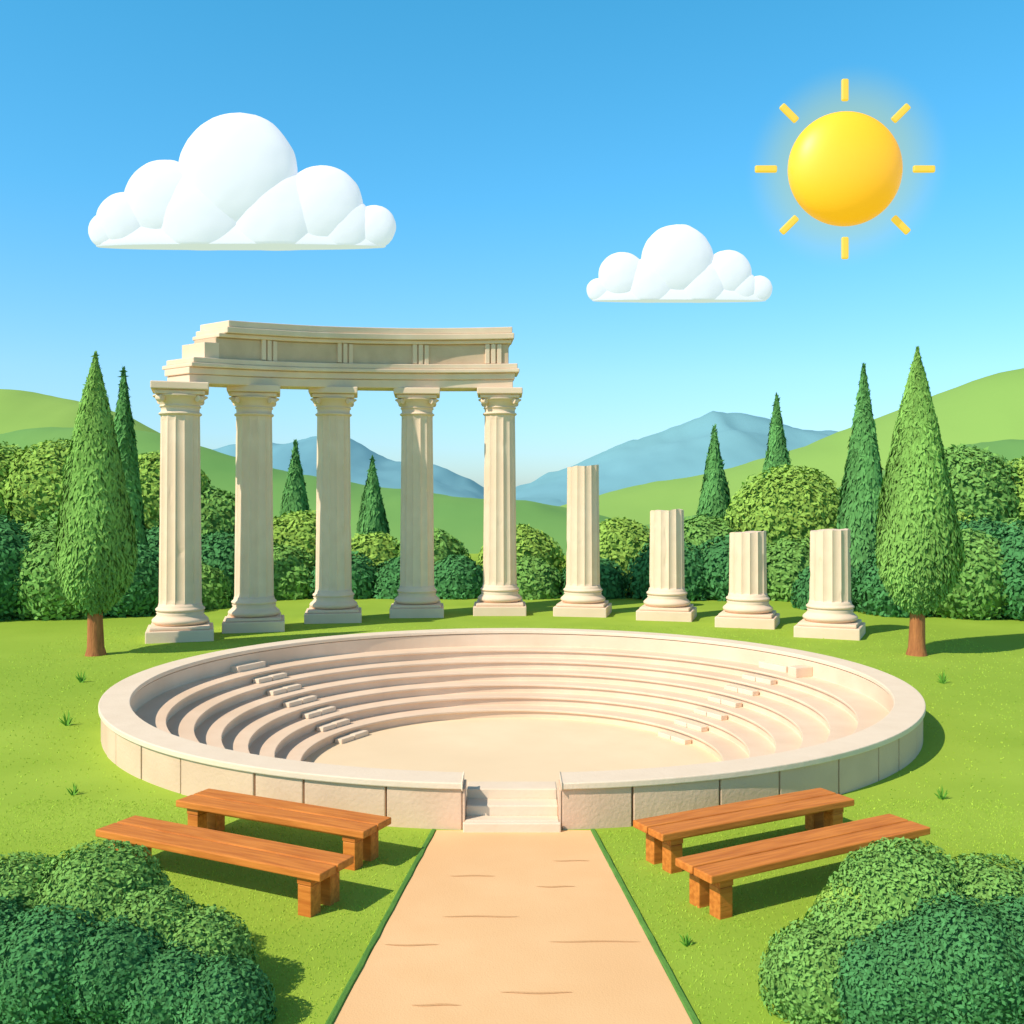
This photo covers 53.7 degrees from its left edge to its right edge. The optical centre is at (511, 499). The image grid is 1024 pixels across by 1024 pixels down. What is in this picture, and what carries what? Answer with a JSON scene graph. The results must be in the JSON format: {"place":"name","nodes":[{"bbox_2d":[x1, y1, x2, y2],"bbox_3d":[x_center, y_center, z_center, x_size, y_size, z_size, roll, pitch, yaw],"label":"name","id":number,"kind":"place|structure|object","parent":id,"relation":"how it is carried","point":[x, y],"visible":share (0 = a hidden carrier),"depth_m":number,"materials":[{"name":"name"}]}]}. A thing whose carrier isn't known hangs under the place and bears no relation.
{"place":"outdoors","nodes":[
{"label":"outdoors","id":0,"kind":"place"},
{"bbox_2d":[0,389,158,433],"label":"hill","id":1,"kind":"structure","parent":0,"point":[20,409],"depth_m":103.84,"materials":[{"name":"green plant"}]},
{"bbox_2d":[88,113,395,250],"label":"cloud","id":2,"kind":"structure","parent":0,"point":[233,181],"depth_m":295.74,"materials":[{"name":"white"}]},
{"bbox_2d":[0,427,615,553],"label":"hill","id":3,"kind":"structure","parent":0,"point":[461,519],"depth_m":84.61,"materials":[{"name":"green plant"}]},
{"bbox_2d":[212,436,566,505],"bbox_3d":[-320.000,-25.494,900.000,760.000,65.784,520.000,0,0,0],"label":"mountain","id":4,"kind":"structure","parent":0,"point":[445,481],"depth_m":824.45,"materials":[{"name":"blue stone"}]},
{"bbox_2d":[0,554,1023,1023],"bbox_3d":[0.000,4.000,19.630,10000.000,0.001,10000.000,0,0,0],"label":"ground","id":5,"kind":"structure","parent":0,"point":[962,744],"depth_m":13.84,"materials":[{"name":"green plant"}]},
{"bbox_2d":[59,710,73,725],"bbox_3d":[-7.893,3.858,17.948,0.288,0.280,0.184,0,0,-25],"label":"grass tuft","id":6,"kind":"object","parent":5,"relation":"on","point":[65,722],"visible":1,"depth_m":17.93,"materials":[{"name":"green plant"}]},
{"bbox_2d":[66,782,78,794],"bbox_3d":[-5.965,3.914,13.734,0.172,0.169,0.137,0,0,-32],"label":"grass tuft","id":7,"kind":"object","parent":5,"relation":"on","point":[74,791],"visible":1,"depth_m":13.73,"materials":[{"name":"green plant"}]},
{"bbox_2d":[75,671,86,682],"bbox_3d":[-9.454,3.858,22.212,0.275,0.280,0.189,0,0,-22],"label":"grass tuft","id":8,"kind":"object","parent":5,"relation":"on","point":[81,679],"visible":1,"depth_m":22.19,"materials":[{"name":"green plant"}]},
{"bbox_2d":[53,350,137,656],"bbox_3d":[-10.754,0.089,26.082,2.129,7.923,2.002,0,0,0],"label":"cypress tree","id":9,"kind":"object","parent":5,"relation":"on","point":[95,554],"visible":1,"depth_m":25.57,"materials":[{"name":"green plant"}]},
{"bbox_2d":[113,366,149,551],"bbox_3d":[-14.170,-0.477,37.039,2.172,9.055,1.977,0,0,43],"label":"cypress tree","id":10,"kind":"object","parent":5,"relation":"on","point":[123,421],"visible":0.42,"depth_m":36.77,"materials":[{"name":"green plant"}]},
{"bbox_2d":[0,839,277,1023],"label":"bush","id":11,"kind":"object","parent":5,"relation":"on","point":[103,933],"visible":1,"depth_m":7.60,"materials":[{"name":"green plant"}]},
{"bbox_2d":[96,815,353,917],"bbox_3d":[-3.030,3.783,10.490,2.970,0.475,0.560,0,0,26],"label":"wooden bench","id":12,"kind":"object","parent":5,"relation":"on","point":[316,872],"visible":0.77,"depth_m":10.21,"materials":[{"name":"brown wood"}]},
{"bbox_2d":[176,788,390,870],"bbox_3d":[-2.660,3.783,11.635,2.644,0.475,0.560,0,0,25],"label":"wooden bench","id":13,"kind":"object","parent":5,"relation":"on","point":[211,809],"visible":0.88,"depth_m":11.46,"materials":[{"name":"brown wood"}]},
{"bbox_2d":[279,439,310,521],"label":"cypress tree","id":14,"kind":"object","parent":5,"relation":"on","point":[294,498],"visible":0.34,"depth_m":49.67,"materials":[{"name":"green plant"}]},
{"bbox_2d":[145,320,525,643],"bbox_3d":[-5.389,-0.961,33.194,13.652,10.122,3.897,0,0,-35],"label":"ruined colonnade","id":15,"kind":"object","parent":5,"relation":"on","point":[253,368],"visible":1,"depth_m":33.13,"materials":[{"name":"stone"}]},
{"bbox_2d":[355,454,389,541],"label":"cypress tree","id":16,"kind":"object","parent":5,"relation":"on","point":[372,517],"visible":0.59,"depth_m":49.63,"materials":[{"name":"green plant"}]},
{"bbox_2d":[98,628,925,831],"bbox_3d":[0.000,4.357,19.610,14.860,1.905,14.900,0,0,0],"label":"amphitheatre","id":17,"kind":"object","parent":5,"relation":"on","point":[511,729],"visible":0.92,"depth_m":20.55,"materials":[{"name":"stone"}]},
{"bbox_2d":[0,438,1023,620],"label":"hedge","id":18,"kind":"object","parent":5,"relation":"on","point":[786,511],"visible":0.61,"depth_m":41.25,"materials":[{"name":"green plant"}]},
{"bbox_2d":[553,600,611,617],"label":"plinth","id":19,"kind":"structure","parent":5,"relation":"on","point":[601,610],"depth_m":34.66,"materials":[{"name":"stone"}]},
{"bbox_2d":[561,585,604,603],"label":"base mouldings","id":20,"kind":"object","parent":19,"relation":"on","point":[583,594],"visible":0.96,"depth_m":34.91,"materials":[{"name":"stone"}]},
{"bbox_2d":[566,465,599,585],"bbox_3d":[2.490,0.887,35.500,1.166,4.265,1.190,0,0,0],"label":"fluted shaft","id":21,"kind":"object","parent":20,"relation":"on","point":[583,559],"visible":1,"depth_m":35.03,"materials":[{"name":"stone"}]},
{"bbox_2d":[636,604,696,621],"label":"plinth","id":22,"kind":"structure","parent":5,"relation":"on","point":[644,612],"depth_m":33.47,"materials":[{"name":"stone"}]},
{"bbox_2d":[644,587,690,607],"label":"base mouldings","id":23,"kind":"object","parent":22,"relation":"on","point":[669,598],"visible":0.98,"depth_m":33.72,"materials":[{"name":"stone"}]},
{"bbox_2d":[649,509,684,588],"bbox_3d":[5.252,1.661,34.300,1.168,2.717,1.189,0,0,0],"label":"fluted shaft","id":24,"kind":"object","parent":23,"relation":"on","point":[666,549],"visible":1,"depth_m":33.83,"materials":[{"name":"stone"}]},
{"bbox_2d":[679,934,691,945],"bbox_3d":[1.562,3.936,9.110,0.128,0.124,0.121,0,0,-32],"label":"grass tuft","id":25,"kind":"object","parent":5,"relation":"on","point":[686,941],"visible":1,"depth_m":9.08,"materials":[{"name":"green plant"}]},
{"bbox_2d":[696,424,733,522],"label":"cypress tree","id":26,"kind":"object","parent":5,"relation":"on","point":[714,499],"visible":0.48,"depth_m":49.57,"materials":[{"name":"green plant"}]},
{"bbox_2d":[633,788,853,873],"bbox_3d":[2.700,3.783,11.605,2.778,0.475,0.560,0,0,-27],"label":"wooden bench","id":27,"kind":"object","parent":5,"relation":"on","point":[667,834],"visible":0.9,"depth_m":11.41,"materials":[{"name":"brown wood"}]},
{"bbox_2d":[715,610,779,629],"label":"plinth","id":28,"kind":"structure","parent":5,"relation":"on","point":[725,619],"depth_m":31.60,"materials":[{"name":"stone"}]},
{"bbox_2d":[723,593,772,613],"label":"base mouldings","id":29,"kind":"object","parent":28,"relation":"on","point":[747,604],"visible":0.98,"depth_m":31.82,"materials":[{"name":"stone"}]},
{"bbox_2d":[729,531,766,594],"bbox_3d":[7.550,1.997,32.400,1.183,2.045,1.182,0,0,0],"label":"fluted shaft","id":30,"kind":"object","parent":29,"relation":"on","point":[747,564],"visible":1,"depth_m":31.93,"materials":[{"name":"stone"}]},
{"bbox_2d":[762,392,790,479],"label":"cypress tree","id":31,"kind":"object","parent":5,"relation":"on","point":[777,453],"visible":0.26,"depth_m":51.66,"materials":[{"name":"green plant"}]},
{"bbox_2d":[675,814,929,919],"bbox_3d":[3.075,3.783,10.495,3.021,0.475,0.560,0,0,-28],"label":"wooden bench","id":32,"kind":"object","parent":5,"relation":"on","point":[713,874],"visible":0.75,"depth_m":10.18,"materials":[{"name":"brown wood"}]},
{"bbox_2d":[794,619,865,640],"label":"plinth","id":33,"kind":"structure","parent":5,"relation":"on","point":[855,630],"depth_m":29.23,"materials":[{"name":"stone"}]},
{"bbox_2d":[803,600,857,622],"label":"base mouldings","id":34,"kind":"object","parent":33,"relation":"on","point":[831,612],"visible":0.95,"depth_m":29.42,"materials":[{"name":"stone"}]},
{"bbox_2d":[809,528,850,602],"bbox_3d":[9.430,1.934,30.000,1.190,2.172,1.167,0,0,0],"label":"fluted shaft","id":35,"kind":"object","parent":34,"relation":"on","point":[830,568],"visible":1,"depth_m":29.53,"materials":[{"name":"stone"}]},
{"bbox_2d":[836,363,883,572],"bbox_3d":[13.935,-0.708,40.081,2.720,9.517,2.525,0,0,0],"label":"cypress tree","id":36,"kind":"object","parent":5,"relation":"on","point":[861,485],"visible":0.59,"depth_m":39.43,"materials":[{"name":"green plant"}]},
{"bbox_2d":[757,837,1023,1023],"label":"bush","id":37,"kind":"object","parent":5,"relation":"on","point":[904,932],"visible":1,"depth_m":7.66,"materials":[{"name":"green plant"}]},
{"bbox_2d":[874,346,966,656],"bbox_3d":[10.487,0.024,26.153,2.210,8.051,2.200,0,0,0],"label":"cypress tree","id":38,"kind":"object","parent":5,"relation":"on","point":[921,555],"visible":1,"depth_m":25.51,"materials":[{"name":"green plant"}]},
{"bbox_2d":[934,787,948,798],"bbox_3d":[5.745,3.900,13.546,0.182,0.196,0.124,0,0,-28],"label":"grass tuft","id":39,"kind":"object","parent":5,"relation":"on","point":[940,796],"visible":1,"depth_m":13.53,"materials":[{"name":"green plant"}]},
{"bbox_2d":[937,673,950,683],"bbox_3d":[9.403,3.846,22.085,0.299,0.304,0.202,0,0,-32],"label":"grass tuft","id":40,"kind":"object","parent":5,"relation":"on","point":[942,680],"visible":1,"depth_m":22.08,"materials":[{"name":"green plant"}]},
{"bbox_2d":[0,0,1023,486],"label":"sky","id":41,"kind":"structure","parent":0,"point":[512,148],"materials":[{"name":"blue"}]},
{"bbox_2d":[755,79,934,258],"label":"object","id":42,"kind":"object","parent":41,"relation":"in","point":[845,168],"visible":1,"depth_m":588.82,"materials":[{"name":"yellow"}]},
{"bbox_2d":[325,829,700,1023],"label":"path","id":43,"kind":"structure","parent":0,"point":[513,928],"depth_m":9.07,"materials":[{"name":"beige sand"}]},
{"bbox_2d":[516,411,838,502],"bbox_3d":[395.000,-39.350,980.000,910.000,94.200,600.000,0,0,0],"label":"mountain","id":44,"kind":"structure","parent":0,"point":[677,452],"depth_m":869.45,"materials":[{"name":"blue stone"}]},
{"bbox_2d":[587,224,771,302],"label":"cloud","id":45,"kind":"structure","parent":0,"point":[679,263],"depth_m":297.51,"materials":[{"name":"white"}]},
{"bbox_2d":[560,368,1023,524],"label":"hill","id":46,"kind":"structure","parent":0,"point":[990,408],"depth_m":101.84,"materials":[{"name":"green plant"}]},
{"bbox_2d":[561,439,1023,554],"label":"hill","id":47,"kind":"structure","parent":0,"point":[1009,449],"depth_m":79.30,"materials":[{"name":"green plant"}]}
]}

